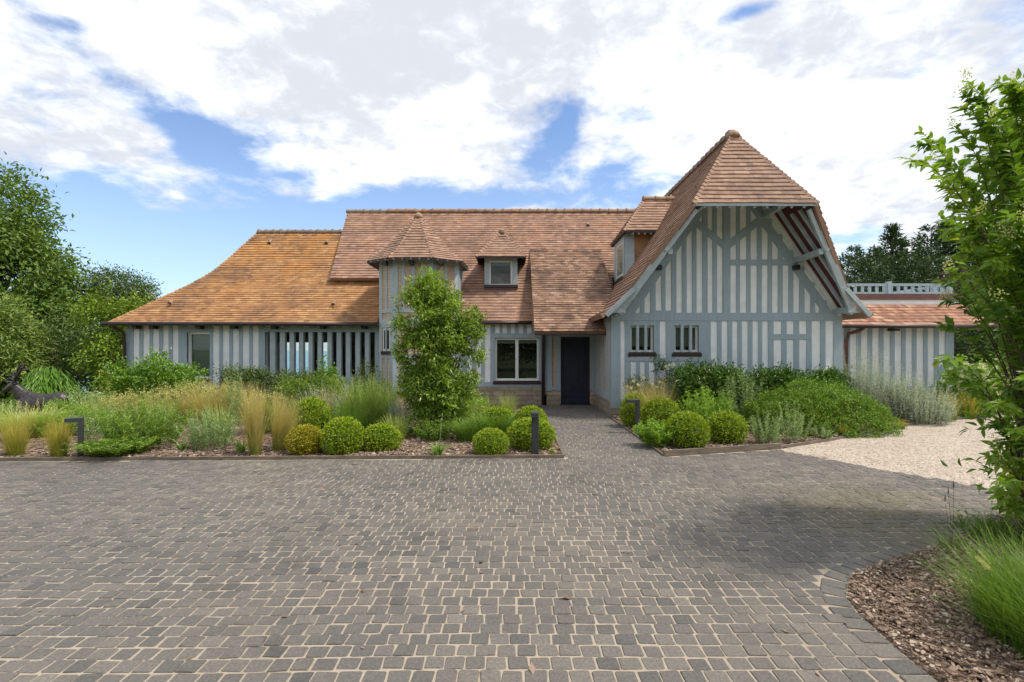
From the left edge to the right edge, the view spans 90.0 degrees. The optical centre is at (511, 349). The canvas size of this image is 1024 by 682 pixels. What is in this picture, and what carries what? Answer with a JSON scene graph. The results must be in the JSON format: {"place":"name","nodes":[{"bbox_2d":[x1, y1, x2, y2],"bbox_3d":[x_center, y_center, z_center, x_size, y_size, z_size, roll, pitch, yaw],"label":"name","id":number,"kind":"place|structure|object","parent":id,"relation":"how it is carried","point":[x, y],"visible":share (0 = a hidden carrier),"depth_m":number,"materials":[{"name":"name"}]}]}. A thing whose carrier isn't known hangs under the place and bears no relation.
{"place":"outdoors","nodes":[
{"label":"outdoors","id":0,"kind":"place"},
{"bbox_2d":[0,397,74,438],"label":"fountain grass","id":1,"kind":"object","parent":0,"point":[28,414],"depth_m":9.34,"materials":[{"name":"plant"}]},
{"bbox_2d":[160,389,205,421],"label":"feather grass","id":2,"kind":"object","parent":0,"point":[183,409],"depth_m":11.47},
{"bbox_2d":[169,380,241,424],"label":"feather grass","id":3,"kind":"object","parent":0,"point":[201,401],"depth_m":11.02,"materials":[{"name":"plant"}]},
{"bbox_2d":[0,404,559,456],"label":"planting bed soil","id":4,"kind":"structure","parent":0,"point":[415,437],"depth_m":8.96,"materials":[{"name":"soil"}]},
{"bbox_2d":[0,414,40,456],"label":"feather grass","id":5,"kind":"object","parent":4,"relation":"on","point":[16,444],"depth_m":7.95,"materials":[{"name":"plant"}]},
{"bbox_2d":[30,412,83,437],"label":"border plant","id":6,"kind":"object","parent":4,"relation":"on","point":[39,432],"visible":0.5,"depth_m":9.37,"materials":[{"name":"green plant"}]},
{"bbox_2d":[36,415,77,456],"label":"feather grass","id":7,"kind":"object","parent":4,"relation":"on","point":[57,447],"depth_m":7.78,"materials":[{"name":"plant"}]},
{"bbox_2d":[37,396,80,427],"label":"shrub","id":8,"kind":"object","parent":4,"relation":"on","point":[62,405],"visible":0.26,"depth_m":11.14,"materials":[{"name":"green plant"}]},
{"bbox_2d":[64,417,83,456],"bbox_3d":[-6.626,1.350,7.767,0.232,0.640,0.160,0,0,-28],"label":"bollard lamp","id":9,"kind":"object","parent":4,"relation":"on","point":[80,420],"visible":0.7,"depth_m":7.75,"materials":[{"name":"metal"}]},
{"bbox_2d":[47,404,117,434],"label":"euphorbia plant","id":10,"kind":"object","parent":4,"relation":"on","point":[77,414],"visible":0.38,"depth_m":9.77,"materials":[{"name":"green plant"}]},
{"bbox_2d":[60,385,109,413],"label":"grass","id":11,"kind":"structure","parent":4,"relation":"on","point":[87,395],"depth_m":11.51,"materials":[{"name":"green plant"}]},
{"bbox_2d":[70,391,120,423],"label":"wild grass clump","id":12,"kind":"object","parent":4,"relation":"on","point":[99,403],"visible":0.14,"depth_m":10.72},
{"bbox_2d":[59,398,140,438],"bbox_3d":[-7.379,1.210,9.412,1.114,0.891,1.145,0,0,0],"label":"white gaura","id":13,"kind":"object","parent":4,"relation":"on","point":[93,431],"visible":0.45,"depth_m":9.24,"materials":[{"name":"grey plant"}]},
{"bbox_2d":[63,433,169,456],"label":"juniper","id":14,"kind":"object","parent":4,"relation":"on","point":[113,447],"visible":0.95,"depth_m":7.76,"materials":[{"name":"green plant"}]},
{"bbox_2d":[96,386,150,420],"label":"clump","id":15,"kind":"object","parent":4,"relation":"on","point":[121,400],"visible":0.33,"depth_m":11.14,"materials":[{"name":"green plant"}]},
{"bbox_2d":[94,392,194,446],"bbox_3d":[-6.136,1.183,8.580,1.491,0.960,1.457,0,0,0],"label":"willow herb","id":16,"kind":"object","parent":4,"relation":"on","point":[139,429],"visible":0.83,"depth_m":8.44,"materials":[{"name":"green plant"}]},
{"bbox_2d":[88,344,217,411],"bbox_3d":[-9.337,1.076,13.454,3.264,2.530,1.885,0,0,0],"label":"laurel shrub","id":17,"kind":"object","parent":4,"relation":"on","point":[147,375],"visible":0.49,"depth_m":13.11,"materials":[{"name":"green plant"}]},
{"bbox_2d":[128,383,187,415],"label":"sage bush","id":18,"kind":"object","parent":4,"relation":"on","point":[157,396],"visible":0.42,"depth_m":11.57,"materials":[{"name":"green plant"}]},
{"bbox_2d":[159,376,224,410],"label":"sage bush","id":19,"kind":"object","parent":4,"relation":"on","point":[181,390],"visible":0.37,"depth_m":11.70,"materials":[{"name":"green plant"}]},
{"bbox_2d":[171,404,245,450],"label":"artemisia plant","id":20,"kind":"object","parent":4,"relation":"on","point":[195,437],"visible":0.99,"depth_m":8.30,"materials":[{"name":"green plant"}]},
{"bbox_2d":[198,403,236,436],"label":"wild grass clump","id":21,"kind":"object","parent":4,"relation":"on","point":[220,414],"visible":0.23,"depth_m":9.54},
{"bbox_2d":[198,379,256,421],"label":"grass","id":22,"kind":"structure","parent":4,"relation":"on","point":[223,389],"depth_m":11.38,"materials":[{"name":"green plant"}]},
{"bbox_2d":[217,366,244,426],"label":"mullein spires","id":23,"kind":"object","parent":4,"relation":"on","point":[237,402],"visible":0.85,"depth_m":10.97,"materials":[{"name":"green plant"}]},
{"bbox_2d":[207,362,296,408],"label":"evergreen shrub","id":24,"kind":"object","parent":4,"relation":"on","point":[250,374],"visible":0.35,"depth_m":13.78,"materials":[{"name":"green plant"}]},
{"bbox_2d":[235,381,272,455],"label":"feather grass","id":25,"kind":"object","parent":4,"relation":"on","point":[255,434],"depth_m":7.92,"materials":[{"name":"plant"}]},
{"bbox_2d":[234,385,287,420],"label":"ornamental grass","id":26,"kind":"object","parent":4,"relation":"on","point":[274,393],"depth_m":11.39,"materials":[{"name":"green plant"}]},
{"bbox_2d":[0,454,563,460],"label":"timber edging","id":27,"kind":"object","parent":4,"relation":"on","point":[338,457],"visible":0.56,"depth_m":7.70,"materials":[{"name":"wood"}]},
{"bbox_2d":[266,394,306,451],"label":"feather grass","id":28,"kind":"object","parent":4,"relation":"on","point":[281,429],"depth_m":8.26,"materials":[{"name":"plant"}]},
{"bbox_2d":[284,424,324,455],"bbox_3d":[-3.274,1.419,8.132,0.646,0.492,0.618,0,0,-6],"label":"box ball","id":29,"kind":"object","parent":4,"relation":"on","point":[305,439],"visible":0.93,"depth_m":7.98,"materials":[{"name":"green plant"}]},
{"bbox_2d":[275,367,343,407],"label":"evergreen shrub","id":30,"kind":"object","parent":4,"relation":"on","point":[302,374],"visible":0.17,"depth_m":13.58,"materials":[{"name":"green plant"}]},
{"bbox_2d":[291,396,332,431],"bbox_3d":[-3.762,1.274,9.591,0.757,0.850,0.801,0,0,31],"label":"box ball","id":31,"kind":"object","parent":4,"relation":"on","point":[315,411],"visible":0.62,"depth_m":9.42,"materials":[{"name":"green plant"}]},
{"bbox_2d":[267,369,362,411],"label":"pittosporum shrub","id":32,"kind":"object","parent":4,"relation":"on","point":[314,380],"visible":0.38,"depth_m":12.38,"materials":[{"name":"green plant"}]},
{"bbox_2d":[315,352,343,404],"bbox_3d":[-4.811,0.953,13.303,0.982,1.809,0.852,0,0,32],"label":"young laurel","id":33,"kind":"object","parent":4,"relation":"on","point":[325,371],"visible":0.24,"depth_m":13.29,"materials":[{"name":"green plant"}]},
{"bbox_2d":[319,416,365,454],"bbox_3d":[-2.670,1.344,8.102,0.711,0.624,0.730,0,0,-11],"label":"box ball","id":34,"kind":"object","parent":4,"relation":"on","point":[342,434],"visible":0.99,"depth_m":7.92,"materials":[{"name":"green plant"}]},
{"bbox_2d":[331,400,369,430],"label":"wild grass clump","id":35,"kind":"object","parent":4,"relation":"on","point":[358,416],"visible":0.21,"depth_m":9.64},
{"bbox_2d":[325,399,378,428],"bbox_3d":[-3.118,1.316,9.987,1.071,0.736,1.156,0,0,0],"label":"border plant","id":36,"kind":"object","parent":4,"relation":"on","point":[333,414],"visible":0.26,"depth_m":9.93,"materials":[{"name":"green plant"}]},
{"bbox_2d":[327,373,399,426],"bbox_3d":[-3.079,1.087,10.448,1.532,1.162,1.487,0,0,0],"label":"tall grass","id":37,"kind":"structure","parent":4,"relation":"on","point":[372,408],"depth_m":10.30,"materials":[{"name":"plant"}]},
{"bbox_2d":[344,357,385,398],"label":"climbing shrub","id":38,"kind":"object","parent":4,"relation":"on","point":[359,374],"visible":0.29,"depth_m":14.13,"materials":[{"name":"green plant"}]},
{"bbox_2d":[359,380,403,423],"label":"tall grass","id":39,"kind":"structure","parent":4,"relation":"on","point":[384,406],"depth_m":10.65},
{"bbox_2d":[360,422,403,451],"bbox_3d":[-2.118,1.420,8.316,0.757,0.491,0.715,0,0,42],"label":"box ball","id":40,"kind":"object","parent":4,"relation":"on","point":[380,436],"visible":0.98,"depth_m":8.15,"materials":[{"name":"green plant"}]},
{"bbox_2d":[383,395,413,429],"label":"silver lavender","id":41,"kind":"object","parent":4,"relation":"on","point":[394,412],"visible":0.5,"depth_m":10.33,"materials":[{"name":"grey plant"}]},
{"bbox_2d":[411,417,459,440],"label":"catmint plant","id":42,"kind":"object","parent":4,"relation":"on","point":[430,433],"visible":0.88,"depth_m":9.18,"materials":[{"name":"green plant"}]},
{"bbox_2d":[387,263,491,436],"bbox_3d":[-1.391,0.125,9.915,2.029,3.564,1.476,0,0,0],"label":"columnar tree","id":43,"kind":"object","parent":4,"relation":"on","point":[439,325],"visible":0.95,"depth_m":9.71,"materials":[{"name":"green plant"}]},
{"bbox_2d":[448,416,488,442],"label":"fountain grass","id":44,"kind":"object","parent":4,"relation":"on","point":[464,433],"depth_m":8.98,"materials":[{"name":"plant"}]},
{"bbox_2d":[459,410,517,435],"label":"fountain grass","id":45,"kind":"object","parent":4,"relation":"on","point":[504,425],"depth_m":9.34,"materials":[{"name":"plant"}]},
{"bbox_2d":[472,427,510,454],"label":"box ball","id":46,"kind":"object","parent":4,"relation":"on","point":[491,441],"visible":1,"depth_m":7.91,"materials":[{"name":"green plant"}]},
{"bbox_2d":[479,405,513,431],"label":"box ball","id":47,"kind":"object","parent":4,"relation":"on","point":[494,412],"visible":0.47,"depth_m":9.76,"materials":[{"name":"green plant"}]},
{"bbox_2d":[0,415,1023,681],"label":"bark mulch","id":48,"kind":"object","parent":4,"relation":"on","point":[950,673],"visible":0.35,"depth_m":3.50,"materials":[{"name":"wood"}]},
{"bbox_2d":[505,417,556,451],"bbox_3d":[0.317,1.381,8.550,0.880,0.552,0.856,0,0,26],"label":"box ball","id":49,"kind":"object","parent":4,"relation":"on","point":[519,436],"visible":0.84,"depth_m":8.35,"materials":[{"name":"green plant"}]},
{"bbox_2d":[513,404,548,426],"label":"box ball","id":50,"kind":"object","parent":4,"relation":"on","point":[523,411],"visible":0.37,"depth_m":9.50,"materials":[{"name":"green plant"}]},
{"bbox_2d":[530,411,538,454],"bbox_3d":[0.355,1.315,7.914,0.160,0.710,0.272,0,0,4],"label":"bollard lamp","id":51,"kind":"object","parent":4,"relation":"on","point":[534,432],"visible":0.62,"depth_m":7.97,"materials":[{"name":"metal"}]},
{"bbox_2d":[10,351,970,391],"bbox_3d":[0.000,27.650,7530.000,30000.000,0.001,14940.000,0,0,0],"label":"sea","id":52,"kind":"structure","parent":0,"point":[306,359],"depth_m":1334.68,"materials":[{"name":"liquid"}]},
{"bbox_2d":[0,405,1005,681],"bbox_3d":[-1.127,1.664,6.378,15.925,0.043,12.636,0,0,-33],"label":"courtyard paving","id":53,"kind":"structure","parent":0,"point":[62,477],"depth_m":3.99,"materials":[{"name":"stone"}]},
{"bbox_2d":[24,442,988,675],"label":"fallen leaves","id":54,"kind":"object","parent":53,"relation":"on","point":[532,668],"visible":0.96,"depth_m":3.79,"materials":[{"name":"brown plant"}]},
{"bbox_2d":[0,0,1023,350],"label":"sky","id":55,"kind":"structure","parent":0,"point":[174,132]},
{"bbox_2d":[611,407,1005,451],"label":"planting bed soil","id":56,"kind":"structure","parent":0,"point":[750,439],"depth_m":9.38,"materials":[{"name":"soil"}]},
{"bbox_2d":[618,392,647,426],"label":"box ball","id":57,"kind":"object","parent":56,"relation":"on","point":[628,416],"visible":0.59,"depth_m":10.86,"materials":[{"name":"green plant"}]},
{"bbox_2d":[619,354,681,403],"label":"rose bush","id":58,"kind":"object","parent":56,"relation":"on","point":[635,385],"visible":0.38,"depth_m":12.34,"materials":[{"name":"green plant"}]},
{"bbox_2d":[630,415,674,447],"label":"lily plant","id":59,"kind":"object","parent":56,"relation":"on","point":[656,434],"visible":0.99,"depth_m":8.59,"materials":[{"name":"green plant"}]},
{"bbox_2d":[631,374,678,415],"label":"feather grass","id":60,"kind":"object","parent":56,"relation":"on","point":[658,394],"depth_m":10.60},
{"bbox_2d":[640,395,680,427],"bbox_3d":[3.027,1.310,10.414,0.881,0.755,0.933,0,0,11],"label":"box ball","id":61,"kind":"object","parent":56,"relation":"on","point":[660,412],"visible":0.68,"depth_m":10.21,"materials":[{"name":"green plant"}]},
{"bbox_2d":[664,410,710,448],"bbox_3d":[2.972,1.336,8.693,0.763,0.636,0.783,0,0,6],"label":"box ball","id":62,"kind":"object","parent":56,"relation":"on","point":[690,429],"visible":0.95,"depth_m":8.48,"materials":[{"name":"green plant"}]},
{"bbox_2d":[677,385,736,428],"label":"lily plant","id":63,"kind":"object","parent":56,"relation":"on","point":[707,407],"visible":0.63,"depth_m":10.25,"materials":[{"name":"green plant"}]},
{"bbox_2d":[664,356,758,414],"bbox_3d":[4.683,1.007,11.899,2.399,1.747,1.640,0,0,0],"label":"choisya shrub","id":64,"kind":"object","parent":56,"relation":"on","point":[712,378],"visible":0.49,"depth_m":11.65,"materials":[{"name":"green plant"}]},
{"bbox_2d":[663,443,779,456],"bbox_3d":[3.415,1.625,8.260,2.199,0.130,0.040,0,0,-16],"label":"timber edging","id":65,"kind":"object","parent":56,"relation":"on","point":[722,449],"visible":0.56,"depth_m":8.22,"materials":[{"name":"wood"}]},
{"bbox_2d":[707,410,748,444],"bbox_3d":[3.788,1.368,9.056,0.755,0.614,0.800,0,0,-38],"label":"box ball","id":66,"kind":"object","parent":56,"relation":"on","point":[727,427],"visible":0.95,"depth_m":8.86,"materials":[{"name":"green plant"}]},
{"bbox_2d":[716,368,766,422],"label":"mullein spires","id":67,"kind":"object","parent":56,"relation":"on","point":[733,403],"visible":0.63,"depth_m":10.95,"materials":[{"name":"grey plant"}]},
{"bbox_2d":[750,400,778,428],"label":"lily plant","id":68,"kind":"object","parent":56,"relation":"on","point":[760,410],"visible":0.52,"depth_m":10.13,"materials":[{"name":"green plant"}]},
{"bbox_2d":[748,408,789,443],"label":"artemisia plant","id":69,"kind":"object","parent":56,"relation":"on","point":[768,436],"visible":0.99,"depth_m":8.95,"materials":[{"name":"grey plant"}]},
{"bbox_2d":[745,361,815,418],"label":"choisya shrub","id":70,"kind":"object","parent":56,"relation":"on","point":[773,378],"visible":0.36,"depth_m":11.93,"materials":[{"name":"green plant"}]},
{"bbox_2d":[775,399,814,442],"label":"artemisia plant","id":71,"kind":"object","parent":56,"relation":"on","point":[797,432],"visible":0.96,"depth_m":9.26,"materials":[{"name":"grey plant"}]},
{"bbox_2d":[738,377,906,438],"bbox_3d":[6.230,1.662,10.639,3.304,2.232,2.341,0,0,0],"label":"spirea mound","id":72,"kind":"object","parent":56,"relation":"on","point":[826,400],"visible":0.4,"depth_m":10.08,"materials":[{"name":"green plant"}]},
{"bbox_2d":[798,364,859,418],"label":"choisya shrub","id":73,"kind":"object","parent":56,"relation":"on","point":[830,373],"visible":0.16,"depth_m":12.14,"materials":[{"name":"green plant"}]},
{"bbox_2d":[830,337,894,419],"bbox_3d":[8.315,0.722,12.194,1.484,2.124,1.408,0,0,0],"label":"silver bush","id":74,"kind":"object","parent":56,"relation":"on","point":[863,387],"visible":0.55,"depth_m":12.00,"materials":[{"name":"grey plant"}]},
{"bbox_2d":[780,413,1002,448],"bbox_3d":[8.463,1.647,10.948,9.235,0.085,0.309,0,0,-29],"label":"timber edging","id":75,"kind":"object","parent":56,"relation":"on","point":[818,441],"visible":0.3,"depth_m":9.29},
{"bbox_2d":[867,360,936,422],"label":"silver bush","id":76,"kind":"object","parent":56,"relation":"on","point":[895,389],"visible":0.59,"depth_m":11.74,"materials":[{"name":"grey plant"}]},
{"bbox_2d":[882,375,964,425],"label":"silver bush","id":77,"kind":"object","parent":56,"relation":"on","point":[939,414],"visible":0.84,"depth_m":11.38,"materials":[{"name":"grey plant"}]},
{"bbox_2d":[926,354,1004,417],"bbox_3d":[11.354,0.978,12.683,1.641,1.795,1.258,0,0,0],"label":"hydrangea bush","id":78,"kind":"object","parent":56,"relation":"on","point":[956,385],"visible":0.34,"depth_m":12.59,"materials":[{"name":"green plant"}]},
{"bbox_2d":[958,390,984,418],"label":"feather grass","id":79,"kind":"object","parent":56,"relation":"on","point":[973,410],"depth_m":12.27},
{"bbox_2d":[781,415,1015,490],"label":"gravel drive","id":80,"kind":"structure","parent":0,"point":[928,447],"depth_m":8.43,"materials":[{"name":"gravel"}]},
{"bbox_2d":[848,502,1023,681],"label":"planting bed soil","id":81,"kind":"structure","parent":0,"point":[938,675],"depth_m":3.09,"materials":[{"name":"soil"}]},
{"bbox_2d":[927,480,976,553],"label":"wild grass","id":82,"kind":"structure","parent":81,"relation":"on","point":[957,545],"depth_m":4.24,"materials":[{"name":"green grass blades"}]},
{"bbox_2d":[893,67,1023,536],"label":"young tree","id":83,"kind":"object","parent":81,"relation":"on","point":[998,271],"visible":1,"depth_m":3.98,"materials":[{"name":"green plant"}]},
{"bbox_2d":[903,518,1023,656],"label":"fountain grass","id":84,"kind":"object","parent":81,"relation":"on","point":[1006,604],"depth_m":3.00,"materials":[{"name":"plant"}]},
{"bbox_2d":[941,508,1018,537],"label":"wild grass","id":85,"kind":"structure","parent":81,"relation":"on","point":[980,520],"depth_m":4.71,"materials":[{"name":"plant"}]},
{"bbox_2d":[961,515,1023,553],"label":"wild grass","id":86,"kind":"structure","parent":81,"relation":"on","point":[1019,537],"depth_m":4.41,"materials":[{"name":"plant"}]},
{"bbox_3d":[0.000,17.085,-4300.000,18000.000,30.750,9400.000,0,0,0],"label":"ground","id":87,"kind":"structure","parent":0,"visible":0},
{"bbox_2d":[0,291,60,404],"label":"ash tree","id":88,"kind":"object","parent":87,"relation":"on","point":[13,357],"visible":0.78,"depth_m":16.70,"materials":[{"name":"green plant"}]},
{"bbox_2d":[2,363,74,411],"bbox_3d":[-13.034,1.425,13.920,1.909,2.152,0.772,0,0,0],"label":"stag statue","id":89,"kind":"object","parent":87,"relation":"on","point":[21,394],"visible":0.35,"depth_m":13.84,"materials":[{"name":"grey metal"}]},
{"bbox_2d":[4,365,84,408],"bbox_3d":[-14.148,1.450,15.605,2.238,2.027,2.071,0,0,0],"label":"weeping conifer","id":90,"kind":"object","parent":87,"relation":"on","point":[53,381],"visible":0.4,"depth_m":15.35,"materials":[{"name":"green plant"}]},
{"bbox_2d":[0,152,98,403],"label":"broadleaf tree","id":91,"kind":"object","parent":87,"relation":"on","point":[25,250],"visible":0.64,"depth_m":21.04,"materials":[{"name":"green plant"}]},
{"bbox_2d":[12,300,115,400],"bbox_3d":[-16.241,0.476,18.446,4.332,4.556,3.132,0,0,0],"label":"broadleaf tree","id":92,"kind":"object","parent":87,"relation":"on","point":[57,362],"visible":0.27,"depth_m":18.18,"materials":[{"name":"green plant"}]},
{"bbox_2d":[5,316,125,393],"bbox_3d":[-20.516,0.761,20.418,20.604,4.487,3.250,0,0,0],"label":"hedge","id":93,"kind":"object","parent":87,"relation":"on","point":[65,325],"visible":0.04,"depth_m":20.04,"materials":[{"name":"green plant"}]},
{"bbox_2d":[40,260,163,373],"bbox_3d":[-18.530,-0.805,24.059,6.014,6.719,5.186,0,0,0],"label":"evergreen oak","id":94,"kind":"object","parent":87,"relation":"on","point":[122,285],"visible":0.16,"depth_m":23.41,"materials":[{"name":"green plant"}]},
{"bbox_2d":[62,277,156,402],"bbox_3d":[-13.489,0.055,17.290,3.263,4.996,2.822,0,0,0],"label":"hornbeam tree","id":95,"kind":"object","parent":87,"relation":"on","point":[98,304],"visible":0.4,"depth_m":17.01,"materials":[{"name":"green plant"}]},
{"bbox_2d":[101,129,1000,415],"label":"timber framed house","id":96,"kind":"structure","parent":87,"relation":"on","point":[723,251],"depth_m":15.00,"materials":[{"name":"ceramic"}]},
{"bbox_2d":[187,332,210,381],"bbox_3d":[-9.393,0.213,15.407,0.780,1.493,0.265,0,0,0],"label":"window","id":97,"kind":"structure","parent":96,"relation":"in","point":[201,340],"depth_m":15.53,"materials":[{"name":"clear glass"}]},
{"bbox_2d":[484,261,517,287],"bbox_3d":[-0.346,-2.407,16.295,1.071,0.994,0.630,0,0,0],"label":"window","id":98,"kind":"structure","parent":96,"relation":"in","point":[495,267],"depth_m":16.09,"materials":[{"name":"clear glass"}]},
{"bbox_2d":[493,338,540,383],"bbox_3d":[0.149,0.285,15.647,1.447,1.491,0.645,0,0,0],"label":"window","id":99,"kind":"structure","parent":96,"relation":"in","point":[515,358],"depth_m":15.95,"materials":[{"name":"white glass"}]},
{"bbox_2d":[561,337,589,402],"bbox_3d":[1.909,0.613,15.484,0.884,2.013,0.132,0,0,0],"label":"front door","id":100,"kind":"structure","parent":96,"relation":"in","point":[575,351],"depth_m":15.49,"materials":[{"name":"wood"}]},
{"bbox_2d":[613,241,623,285],"bbox_3d":[3.240,-2.610,15.485,0.120,1.200,1.430,0,0,0],"label":"window","id":101,"kind":"structure","parent":96,"relation":"in","point":[619,249],"depth_m":15.52,"materials":[{"name":"clear glass"}]},
{"bbox_2d":[628,324,656,355],"bbox_3d":[3.317,-0.279,13.322,0.726,0.882,0.675,0,0,0],"label":"window","id":102,"kind":"structure","parent":96,"relation":"in","point":[641,336],"depth_m":13.14,"materials":[{"name":"clear glass"}]},
{"bbox_2d":[672,324,701,355],"bbox_3d":[4.452,-0.279,13.322,0.746,0.882,0.675,0,0,0],"label":"window","id":103,"kind":"structure","parent":96,"relation":"in","point":[685,336],"depth_m":13.14,"materials":[{"name":"clear glass"}]},
{"bbox_2d":[841,244,873,288],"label":"conifer tree","id":104,"kind":"object","parent":87,"relation":"on","point":[851,247],"visible":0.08,"depth_m":35.97,"materials":[{"name":"green plant"}]},
{"bbox_2d":[864,222,914,291],"bbox_3d":[25.301,-2.898,33.872,5.857,11.300,5.526,0,0,0],"label":"conifer tree","id":105,"kind":"object","parent":87,"relation":"on","point":[892,240],"visible":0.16,"depth_m":33.75,"materials":[{"name":"green plant"}]},
{"bbox_2d":[893,238,936,291],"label":"conifer tree","id":106,"kind":"object","parent":87,"relation":"on","point":[917,250],"visible":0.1,"depth_m":32.83,"materials":[{"name":"green plant"}]},
{"bbox_2d":[839,244,1005,375],"bbox_3d":[27.480,-1.697,30.467,19.216,9.273,4.038,0,0,0],"label":"conifer hedge","id":107,"kind":"object","parent":87,"relation":"on","point":[862,265],"visible":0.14,"depth_m":30.14,"materials":[{"name":"green plant"}]},
{"bbox_2d":[910,223,949,289],"bbox_3d":[29.207,-3.058,35.960,5.773,11.776,7.005,0,0,-26],"label":"conifer tree","id":108,"kind":"object","parent":87,"relation":"on","point":[927,229],"visible":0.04,"depth_m":35.97,"materials":[{"name":"green plant"}]},
{"bbox_2d":[925,215,983,366],"bbox_3d":[29.136,-3.100,33.894,6.632,11.752,7.028,0,0,-9],"label":"conifer tree","id":109,"kind":"object","parent":87,"relation":"on","point":[945,247],"visible":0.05,"depth_m":33.88,"materials":[{"name":"green plant"}]},
{"bbox_2d":[915,272,1005,398],"bbox_3d":[18.213,-0.165,17.172,10.813,4.916,2.879,0,0,0],"label":"hedge","id":110,"kind":"object","parent":87,"relation":"on","point":[965,346],"visible":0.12,"depth_m":16.94,"materials":[{"name":"green plant"}]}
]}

